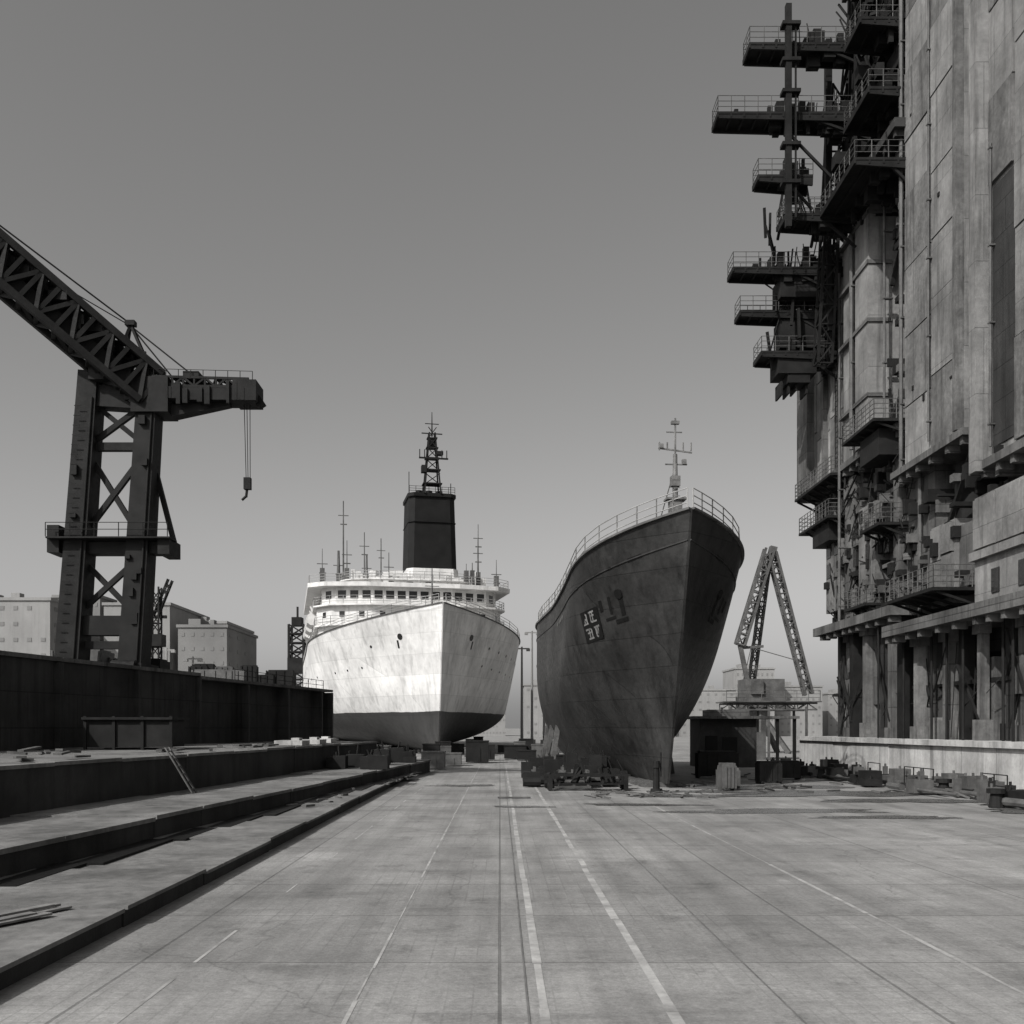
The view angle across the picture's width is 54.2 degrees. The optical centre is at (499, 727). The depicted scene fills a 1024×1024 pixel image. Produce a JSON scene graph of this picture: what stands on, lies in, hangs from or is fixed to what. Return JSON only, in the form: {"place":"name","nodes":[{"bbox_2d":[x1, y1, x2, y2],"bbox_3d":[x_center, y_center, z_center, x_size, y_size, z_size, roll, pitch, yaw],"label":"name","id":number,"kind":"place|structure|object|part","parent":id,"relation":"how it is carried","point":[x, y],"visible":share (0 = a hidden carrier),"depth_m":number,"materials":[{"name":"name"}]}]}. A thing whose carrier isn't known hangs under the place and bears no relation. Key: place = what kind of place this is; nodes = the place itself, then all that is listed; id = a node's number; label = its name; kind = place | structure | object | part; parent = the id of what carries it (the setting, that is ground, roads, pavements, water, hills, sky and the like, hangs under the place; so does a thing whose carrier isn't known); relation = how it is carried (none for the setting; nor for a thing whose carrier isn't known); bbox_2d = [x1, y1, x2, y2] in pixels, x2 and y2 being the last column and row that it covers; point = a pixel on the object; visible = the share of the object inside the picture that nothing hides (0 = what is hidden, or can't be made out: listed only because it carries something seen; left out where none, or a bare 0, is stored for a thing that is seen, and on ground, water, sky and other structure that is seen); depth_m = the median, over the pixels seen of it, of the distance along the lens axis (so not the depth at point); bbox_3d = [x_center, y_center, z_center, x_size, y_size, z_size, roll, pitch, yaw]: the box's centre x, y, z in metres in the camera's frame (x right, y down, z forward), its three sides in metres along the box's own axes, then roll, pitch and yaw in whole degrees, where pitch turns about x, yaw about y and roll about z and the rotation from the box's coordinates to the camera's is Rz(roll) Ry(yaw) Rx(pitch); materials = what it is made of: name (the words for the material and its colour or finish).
{"place":"outdoors","nodes":[
{"label":"outdoors","id":0,"kind":"place"},
{"bbox_2d":[201,617,253,633],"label":"parapet and plant","id":1,"kind":"structure","parent":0,"point":[228,623],"depth_m":233.51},
{"bbox_2d":[0,0,846,728],"label":"sky","id":2,"kind":"structure","parent":0,"point":[514,226],"materials":[{"name":"grey"}]},
{"bbox_2d":[0,741,1023,1023],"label":"dock floor","id":3,"kind":"structure","parent":0,"point":[308,947],"depth_m":15.58,"materials":[{"name":"concrete"}]},
{"bbox_2d":[0,655,324,750],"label":"quay wall","id":4,"kind":"structure","parent":3,"relation":"on","point":[27,702],"depth_m":48.13,"materials":[{"name":"concrete"}]},
{"bbox_2d":[0,650,332,691],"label":"wall coping","id":5,"kind":"object","parent":4,"relation":"on","point":[59,659],"depth_m":50.94,"materials":[{"name":"concrete"}]},
{"bbox_2d":[234,669,323,688],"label":"quay railing","id":6,"kind":"object","parent":5,"relation":"on","point":[255,677],"visible":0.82,"depth_m":67.72,"materials":[{"name":"metal"}]},
{"bbox_2d":[55,662,332,748],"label":"wall pilasters","id":7,"kind":"object","parent":4,"relation":"attached to","point":[322,713],"depth_m":62.05,"materials":[{"name":"concrete"}]},
{"bbox_2d":[0,741,430,989],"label":"dock steps","id":8,"kind":"structure","parent":3,"relation":"on","point":[103,841],"depth_m":24.91,"materials":[{"name":"concrete"}]},
{"bbox_2d":[0,903,71,924],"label":"plank pile","id":9,"kind":"object","parent":8,"relation":"on","point":[16,915],"visible":1,"depth_m":14.23,"materials":[{"name":"wood"}]},
{"bbox_2d":[81,716,189,749],"bbox_3d":[-15.600,0.199,43.000,3.805,1.405,2.405,0,0,0],"label":"equipment frame","id":10,"kind":"object","parent":8,"relation":"on","point":[114,732],"visible":0.93,"depth_m":42.00,"materials":[{"name":"metal"}]},
{"bbox_2d":[7,740,343,760],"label":"timber planks","id":11,"kind":"object","parent":8,"relation":"on","point":[26,758],"visible":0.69,"depth_m":29.31,"materials":[{"name":"grey wood"}]},
{"bbox_2d":[164,747,196,793],"bbox_3d":[-10.650,1.400,33.350,1.200,1.529,0.433,0,0,17],"label":"leaning ladder","id":12,"kind":"object","parent":8,"relation":"on","point":[179,771],"visible":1,"depth_m":33.27,"materials":[{"name":"grey metal"}]},
{"bbox_2d":[274,736,336,744],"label":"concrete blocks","id":13,"kind":"object","parent":8,"relation":"on","point":[312,740],"visible":0.99,"depth_m":51.31,"materials":[{"name":"concrete"}]},
{"bbox_2d":[286,772,421,806],"bbox_3d":[-5.668,2.645,46.996,1.155,0.086,26.256,0,0,5],"label":"debris","id":14,"kind":"object","parent":8,"relation":"on","point":[313,805],"visible":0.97,"depth_m":38.47,"materials":[{"name":"grey metal"}]},
{"bbox_2d":[326,741,416,768],"bbox_3d":[-7.155,1.459,59.105,3.448,1.367,14.584,0,0,3],"label":"dock machinery","id":15,"kind":"object","parent":8,"relation":"on","point":[380,758],"visible":1,"depth_m":53.06,"materials":[{"name":"metal"}]},
{"bbox_2d":[287,607,305,686],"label":"lattice tower","id":16,"kind":"structure","parent":3,"relation":"on","point":[294,663],"depth_m":163.69,"materials":[{"name":"metal"}]},
{"bbox_2d":[377,745,390,748],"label":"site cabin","id":17,"kind":"object","parent":3,"relation":"on","point":[386,746],"visible":0.19,"depth_m":79.51,"materials":[{"name":"grey metal"}]},
{"bbox_2d":[301,417,519,753],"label":"passenger ship","id":18,"kind":"object","parent":3,"relation":"on","point":[419,650],"visible":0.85,"depth_m":118.92,"materials":[{"name":"white paint"}]},
{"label":"windows","id":19,"kind":"part","parent":18,"relation":"part of","materials":[{"name":"black glass"}]},
{"bbox_2d":[422,743,440,750],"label":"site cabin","id":20,"kind":"object","parent":3,"relation":"on","point":[431,746],"visible":0.45,"depth_m":75.33,"materials":[{"name":"metal"}]},
{"bbox_2d":[421,751,445,767],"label":"equipment box","id":21,"kind":"object","parent":3,"relation":"on","point":[438,759],"visible":0.86,"depth_m":71.81,"materials":[{"name":"grey metal"}]},
{"bbox_2d":[435,741,450,745],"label":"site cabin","id":22,"kind":"object","parent":3,"relation":"on","point":[445,743],"visible":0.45,"depth_m":86.78,"materials":[{"name":"metal"}]},
{"bbox_2d":[440,746,451,751],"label":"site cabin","id":23,"kind":"object","parent":3,"relation":"on","point":[446,748],"visible":0.36,"depth_m":82.36,"materials":[{"name":"grey metal"}]},
{"bbox_2d":[446,752,461,764],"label":"equipment box","id":24,"kind":"object","parent":3,"relation":"on","point":[453,758],"visible":0.76,"depth_m":78.45,"materials":[{"name":"grey metal"}]},
{"bbox_2d":[465,740,488,761],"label":"site cabin","id":25,"kind":"object","parent":3,"relation":"on","point":[477,750],"visible":1,"depth_m":84.94,"materials":[{"name":"metal"}]},
{"bbox_2d":[489,744,494,759],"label":"equipment box","id":26,"kind":"object","parent":3,"relation":"on","point":[491,751],"visible":0.36,"depth_m":91.45,"materials":[{"name":"metal"}]},
{"bbox_2d":[497,745,503,752],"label":"equipment box","id":27,"kind":"object","parent":3,"relation":"on","point":[500,748],"visible":0.41,"depth_m":117.24,"materials":[{"name":"metal"}]},
{"bbox_2d":[504,745,526,757],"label":"equipment box","id":28,"kind":"object","parent":3,"relation":"on","point":[510,751],"visible":0.81,"depth_m":95.21,"materials":[{"name":"metal"}]},
{"bbox_2d":[514,741,525,744],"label":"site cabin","id":29,"kind":"object","parent":28,"relation":"on","point":[519,742],"visible":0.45,"depth_m":97.24,"materials":[{"name":"grey metal"}]},
{"bbox_2d":[518,647,529,740],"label":"lamp mast","id":30,"kind":"object","parent":3,"relation":"on","point":[521,717],"visible":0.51,"depth_m":159.84,"materials":[{"name":"grey metal"}]},
{"bbox_2d":[516,750,536,759],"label":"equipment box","id":31,"kind":"object","parent":3,"relation":"on","point":[522,754],"visible":0.91,"depth_m":90.83,"materials":[{"name":"metal"}]},
{"bbox_2d":[519,738,533,745],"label":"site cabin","id":32,"kind":"object","parent":3,"relation":"on","point":[529,742],"visible":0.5,"depth_m":100.50,"materials":[{"name":"metal"}]},
{"bbox_2d":[525,631,536,743],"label":"lamp mast","id":33,"kind":"object","parent":3,"relation":"on","point":[534,740],"visible":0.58,"depth_m":174.84,"materials":[{"name":"grey metal"}]},
{"bbox_2d":[531,744,542,757],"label":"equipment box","id":34,"kind":"object","parent":3,"relation":"on","point":[538,747],"visible":0.55,"depth_m":93.60,"materials":[{"name":"grey metal"}]},
{"bbox_2d":[536,665,544,743],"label":"lamp mast","id":35,"kind":"object","parent":3,"relation":"on","point":[541,741],"visible":0.1,"depth_m":169.81,"materials":[{"name":"grey metal"}]},
{"bbox_2d":[531,766,565,777],"bbox_3d":[2.600,2.539,54.000,1.807,0.885,1.207,0,0,0],"label":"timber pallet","id":36,"kind":"object","parent":3,"relation":"on","point":[561,770],"visible":0.23,"depth_m":53.40,"materials":[{"name":"grey wood"}]},
{"bbox_2d":[550,754,563,759],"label":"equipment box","id":37,"kind":"object","parent":3,"relation":"on","point":[560,756],"visible":0.07,"depth_m":81.10,"materials":[{"name":"metal"}]},
{"bbox_2d":[113,766,1023,1023],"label":"painted marking","id":38,"kind":"object","parent":3,"relation":"on","point":[673,1014],"visible":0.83,"depth_m":14.10,"materials":[{"name":"white paint"}]},
{"bbox_2d":[554,769,590,787],"bbox_3d":[3.600,2.539,50.000,1.808,0.885,1.208,0,0,0],"label":"timber pallet","id":39,"kind":"object","parent":3,"relation":"on","point":[576,786],"visible":0.34,"depth_m":49.40,"materials":[{"name":"grey wood"}]},
{"bbox_2d":[521,743,626,788],"bbox_3d":[3.772,1.880,55.462,5.225,2.160,13.567,0,0,0],"label":"winch machinery","id":40,"kind":"object","parent":3,"relation":"on","point":[551,764],"visible":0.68,"depth_m":54.44,"materials":[{"name":"metal"}]},
{"bbox_2d":[545,763,630,790],"bbox_3d":[4.200,2.332,48.101,4.007,1.300,1.206,0,0,0],"label":"steel trestle","id":41,"kind":"object","parent":3,"relation":"on","point":[577,773],"visible":1,"depth_m":47.67,"materials":[{"name":"black metal"}]},
{"bbox_2d":[583,776,618,786],"bbox_3d":[5.200,2.689,51.500,1.806,0.585,1.207,0,0,0],"label":"timber pallet","id":42,"kind":"object","parent":3,"relation":"on","point":[596,779],"visible":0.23,"depth_m":50.90,"materials":[{"name":"grey wood"}]},
{"bbox_2d":[535,418,744,786],"bbox_3d":[7.516,-6.189,62.429,8.960,18.422,34.141,0,0,-4],"label":"cargo ship","id":43,"kind":"object","parent":3,"relation":"on","point":[630,624],"visible":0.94,"depth_m":50.46,"materials":[{"name":"paint"}]},
{"bbox_2d":[503,762,806,1023],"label":"rail track","id":44,"kind":"structure","parent":3,"relation":"on","point":[529,1020],"depth_m":14.08,"materials":[{"name":"metal"}]},
{"bbox_2d":[650,752,662,792],"bbox_3d":[7.100,2.040,45.400,0.600,1.880,0.600,0,0,0],"label":"mooring post","id":45,"kind":"object","parent":3,"relation":"on","point":[656,765],"visible":0.88,"depth_m":45.29,"materials":[{"name":"metal"}]},
{"bbox_2d":[498,773,890,798],"bbox_3d":[12.102,2.869,49.911,14.142,0.223,24.920,0,0,29],"label":"scrap timber","id":46,"kind":"object","parent":3,"relation":"on","point":[654,794],"visible":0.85,"depth_m":46.02,"materials":[{"name":"grey wood"}]},
{"bbox_2d":[695,751,738,777],"bbox_3d":[13.000,2.190,59.975,2.407,1.621,1.057,0,0,0],"label":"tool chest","id":47,"kind":"object","parent":3,"relation":"on","point":[707,763],"visible":0.67,"depth_m":59.50,"materials":[{"name":"metal"}]},
{"bbox_2d":[425,778,1023,818],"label":"puddle","id":48,"kind":"object","parent":3,"relation":"on","point":[815,793],"visible":0.82,"depth_m":41.10,"materials":[{"name":"grey liquid"}]},
{"bbox_2d":[717,763,736,790],"bbox_3d":[10.900,2.339,47.974,0.703,1.324,1.055,0,0,0],"label":"tool chest","id":49,"kind":"object","parent":3,"relation":"on","point":[726,775],"visible":0.94,"depth_m":47.50,"materials":[{"name":"grey metal"}]},
{"bbox_2d":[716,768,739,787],"bbox_3d":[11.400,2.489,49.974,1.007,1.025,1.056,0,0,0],"label":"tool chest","id":50,"kind":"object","parent":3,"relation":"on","point":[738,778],"visible":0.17,"depth_m":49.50,"materials":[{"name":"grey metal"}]},
{"bbox_2d":[688,710,799,766],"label":"work shed","id":51,"kind":"structure","parent":3,"relation":"on","point":[723,730],"depth_m":76.00,"materials":[{"name":"metal"}]},
{"bbox_2d":[755,761,781,783],"bbox_3d":[14.500,2.391,53.975,1.207,1.222,1.057,0,0,0],"label":"tool chest","id":52,"kind":"object","parent":3,"relation":"on","point":[768,771],"visible":0.96,"depth_m":53.50,"materials":[{"name":"metal"}]},
{"bbox_2d":[716,690,821,759],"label":"site gantry","id":53,"kind":"object","parent":3,"relation":"on","point":[761,745],"visible":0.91,"depth_m":92.96,"materials":[{"name":"grey metal"}]},
{"bbox_2d":[770,760,800,779],"bbox_3d":[16.500,2.440,57.975,1.606,1.123,1.056,0,0,0],"label":"tool chest","id":54,"kind":"object","parent":3,"relation":"on","point":[791,768],"visible":0.6,"depth_m":57.50,"materials":[{"name":"metal"}]},
{"bbox_2d":[815,766,826,777],"bbox_3d":[19.080,2.630,59.381,0.680,0.700,0.680,0,0,0],"label":"mooring bollard","id":55,"kind":"object","parent":3,"relation":"on","point":[821,770],"visible":0.87,"depth_m":59.20,"materials":[{"name":"metal"}]},
{"bbox_2d":[936,778,951,794],"bbox_3d":[19.897,2.630,44.840,0.680,0.700,0.680,0,0,0],"label":"mooring bollard","id":56,"kind":"object","parent":3,"relation":"on","point":[943,783],"visible":0.75,"depth_m":44.64,"materials":[{"name":"metal"}]},
{"bbox_2d":[986,788,1005,807],"bbox_3d":[18.633,2.630,37.544,0.680,0.700,0.680,0,0,0],"label":"mooring bollard","id":57,"kind":"object","parent":3,"relation":"on","point":[995,798],"visible":1,"depth_m":37.34,"materials":[{"name":"metal"}]},
{"bbox_2d":[523,680,545,736],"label":"city block","id":58,"kind":"structure","parent":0,"point":[537,722],"depth_m":330.00,"materials":[{"name":"grey concrete"}]},
{"bbox_2d":[527,689,542,733],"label":"windows","id":59,"kind":"structure","parent":58,"relation":"in","point":[527,689],"depth_m":329.90,"materials":[{"name":"grey glass"}]},
{"bbox_2d":[337,729,799,757],"bbox_3d":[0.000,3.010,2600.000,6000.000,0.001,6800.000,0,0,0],"label":"ground","id":60,"kind":"structure","parent":0,"point":[512,734],"depth_m":261.75,"materials":[{"name":"concrete"}]},
{"bbox_2d":[0,601,57,655],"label":"walls","id":61,"kind":"structure","parent":60,"relation":"on","point":[37,622],"depth_m":200.00,"materials":[{"name":"grey concrete"}]},
{"bbox_2d":[0,606,57,654],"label":"windows","id":62,"kind":"structure","parent":61,"relation":"attached to","point":[16,624],"depth_m":199.92,"materials":[{"name":"grey glass"}]},
{"bbox_2d":[0,593,58,602],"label":"parapet and plant","id":63,"kind":"structure","parent":61,"relation":"on","point":[17,597],"depth_m":199.70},
{"bbox_2d":[55,598,110,649],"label":"walls","id":64,"kind":"structure","parent":60,"relation":"on","point":[98,609],"depth_m":215.00,"materials":[{"name":"grey concrete"}]},
{"bbox_2d":[51,595,116,601],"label":"parapet and plant","id":65,"kind":"structure","parent":64,"relation":"on","point":[102,597],"depth_m":217.24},
{"bbox_2d":[104,605,200,669],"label":"walls","id":66,"kind":"structure","parent":60,"relation":"on","point":[175,615],"depth_m":212.00,"materials":[{"name":"grey concrete"}]},
{"bbox_2d":[102,600,209,619],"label":"parapet and plant","id":67,"kind":"structure","parent":66,"relation":"on","point":[166,603],"depth_m":215.45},
{"bbox_2d":[173,654,176,669],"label":"windows","id":68,"kind":"structure","parent":66,"relation":"attached to","point":[174,661],"depth_m":214.81,"materials":[{"name":"black glass"}]},
{"bbox_2d":[159,648,175,661],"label":"lamp mast","id":69,"kind":"object","parent":60,"relation":"on","point":[171,650],"visible":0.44,"depth_m":149.90,"materials":[{"name":"grey metal"}]},
{"bbox_2d":[183,656,202,663],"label":"lamp mast","id":70,"kind":"object","parent":60,"relation":"on","point":[192,658],"visible":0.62,"depth_m":139.85,"materials":[{"name":"grey metal"}]},
{"bbox_2d":[178,628,256,670],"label":"walls","id":71,"kind":"structure","parent":60,"relation":"on","point":[197,641],"depth_m":205.00,"materials":[{"name":"grey concrete"}]},
{"bbox_2d":[176,619,257,638],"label":"parapet and plant","id":72,"kind":"structure","parent":71,"relation":"on","point":[196,623],"depth_m":205.91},
{"bbox_2d":[181,633,254,667],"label":"windows","id":73,"kind":"structure","parent":71,"relation":"attached to","point":[222,649],"depth_m":204.99,"materials":[{"name":"grey glass"}]},
{"bbox_2d":[479,713,505,735],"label":"city block","id":74,"kind":"structure","parent":60,"relation":"on","point":[498,729],"depth_m":375.00,"materials":[{"name":"grey concrete"}]},
{"bbox_2d":[722,664,775,727],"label":"city block","id":75,"kind":"structure","parent":60,"relation":"on","point":[732,676],"depth_m":357.00,"materials":[{"name":"grey concrete"}]},
{"bbox_2d":[737,673,772,720],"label":"windows","id":76,"kind":"structure","parent":75,"relation":"in","point":[737,673],"depth_m":356.88,"materials":[{"name":"grey glass"}]},
{"bbox_2d":[734,545,813,753],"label":"harbor crane","id":77,"kind":"object","parent":60,"relation":"on","point":[749,686],"visible":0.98,"depth_m":119.48,"materials":[{"name":"grey metal"}]},
{"bbox_2d":[797,736,1023,789],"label":"dock side wall","id":78,"kind":"structure","parent":60,"relation":"on","point":[968,757],"depth_m":51.61,"materials":[{"name":"concrete"}]},
{"bbox_2d":[711,0,1023,741],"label":"dockyard tower","id":79,"kind":"structure","parent":78,"relation":"on","point":[894,359],"depth_m":55.24,"materials":[{"name":"concrete"}]},
{"bbox_2d":[675,686,736,736],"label":"city block","id":80,"kind":"structure","parent":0,"point":[709,697],"depth_m":348.00,"materials":[{"name":"grey concrete"}]},
{"bbox_2d":[677,693,732,733],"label":"windows","id":81,"kind":"structure","parent":80,"relation":"in","point":[707,693],"depth_m":347.93,"materials":[{"name":"grey glass"}]},
{"bbox_2d":[775,682,822,735],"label":"city block","id":82,"kind":"structure","parent":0,"point":[814,723],"depth_m":366.00,"materials":[{"name":"grey concrete"}]},
{"bbox_2d":[775,690,819,732],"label":"windows","id":83,"kind":"structure","parent":82,"relation":"in","point":[794,690],"depth_m":365.88,"materials":[{"name":"grey glass"}]},
{"bbox_2d":[822,689,837,735],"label":"city block","id":84,"kind":"structure","parent":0,"point":[829,716],"depth_m":384.00,"materials":[{"name":"grey concrete"}]},
{"bbox_2d":[830,697,837,732],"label":"windows","id":85,"kind":"structure","parent":84,"relation":"in","point":[830,697],"depth_m":383.91,"materials":[{"name":"grey glass"}]},
{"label":"kerb","id":86,"kind":"structure","parent":0,"visible":0},
{"bbox_2d":[767,757,1023,798],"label":"steel scrap","id":87,"kind":"object","parent":86,"relation":"on","point":[869,777],"visible":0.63,"depth_m":50.81,"materials":[{"name":"black metal"}]},
{"bbox_2d":[780,756,1023,807],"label":"pipe scrap","id":88,"kind":"object","parent":86,"relation":"on","point":[894,779],"visible":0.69,"depth_m":44.62,"materials":[{"name":"grey metal"}]},
{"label":"quay","id":89,"kind":"structure","parent":0,"visible":0},
{"bbox_2d":[51,649,114,661],"bbox_3d":[-22.808,-3.548,54.773,2.747,1.400,1.917,0,0,0],"label":"storage crate","id":90,"kind":"object","parent":89,"relation":"on","point":[99,655],"visible":0.21,"depth_m":53.87,"materials":[{"name":"grey metal"}]},
{"bbox_2d":[0,225,265,667],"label":"portal crane","id":91,"kind":"object","parent":89,"relation":"on","point":[149,395],"visible":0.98,"depth_m":51.30,"materials":[{"name":"metal"}]},
{"bbox_2d":[113,658,169,668],"bbox_3d":[-19.688,-3.319,55.055,2.555,0.942,1.781,0,0,0],"label":"storage crate","id":92,"kind":"object","parent":89,"relation":"on","point":[162,664],"visible":0.27,"depth_m":54.41,"materials":[{"name":"metal"}]},
{"bbox_2d":[151,579,173,658],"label":"jib crane","id":93,"kind":"object","parent":89,"relation":"on","point":[158,640],"visible":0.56,"depth_m":134.62,"materials":[{"name":"metal"}]},
{"bbox_2d":[188,666,209,671],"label":"storage crate","id":94,"kind":"object","parent":89,"relation":"on","point":[190,668],"visible":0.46,"depth_m":66.35,"materials":[{"name":"metal"}]},
{"bbox_2d":[192,664,215,668],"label":"storage crate","id":95,"kind":"object","parent":89,"relation":"on","point":[212,666],"visible":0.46,"depth_m":68.90,"materials":[{"name":"metal"}]},
{"bbox_2d":[191,669,225,677],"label":"storage crate","id":96,"kind":"object","parent":89,"relation":"on","point":[218,673],"visible":0.46,"depth_m":65.47,"materials":[{"name":"grey metal"}]},
{"bbox_2d":[215,666,234,669],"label":"storage crate","id":97,"kind":"object","parent":89,"relation":"on","point":[226,667],"visible":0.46,"depth_m":67.64,"materials":[{"name":"grey metal"}]},
{"bbox_2d":[224,670,246,680],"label":"storage crate","id":98,"kind":"object","parent":89,"relation":"on","point":[228,674],"visible":0.59,"depth_m":65.09,"materials":[{"name":"grey metal"}]},
{"bbox_2d":[240,665,258,681],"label":"storage crate","id":99,"kind":"object","parent":89,"relation":"on","point":[248,668],"visible":0.56,"depth_m":68.93,"materials":[{"name":"metal"}]},
{"bbox_2d":[259,675,275,683],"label":"storage crate","id":100,"kind":"object","parent":89,"relation":"on","point":[268,677],"visible":0.43,"depth_m":70.92,"materials":[{"name":"metal"}]},
{"bbox_2d":[266,670,295,685],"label":"storage crate","id":101,"kind":"object","parent":89,"relation":"on","point":[286,674],"visible":0.56,"depth_m":72.77,"materials":[{"name":"metal"}]}
]}

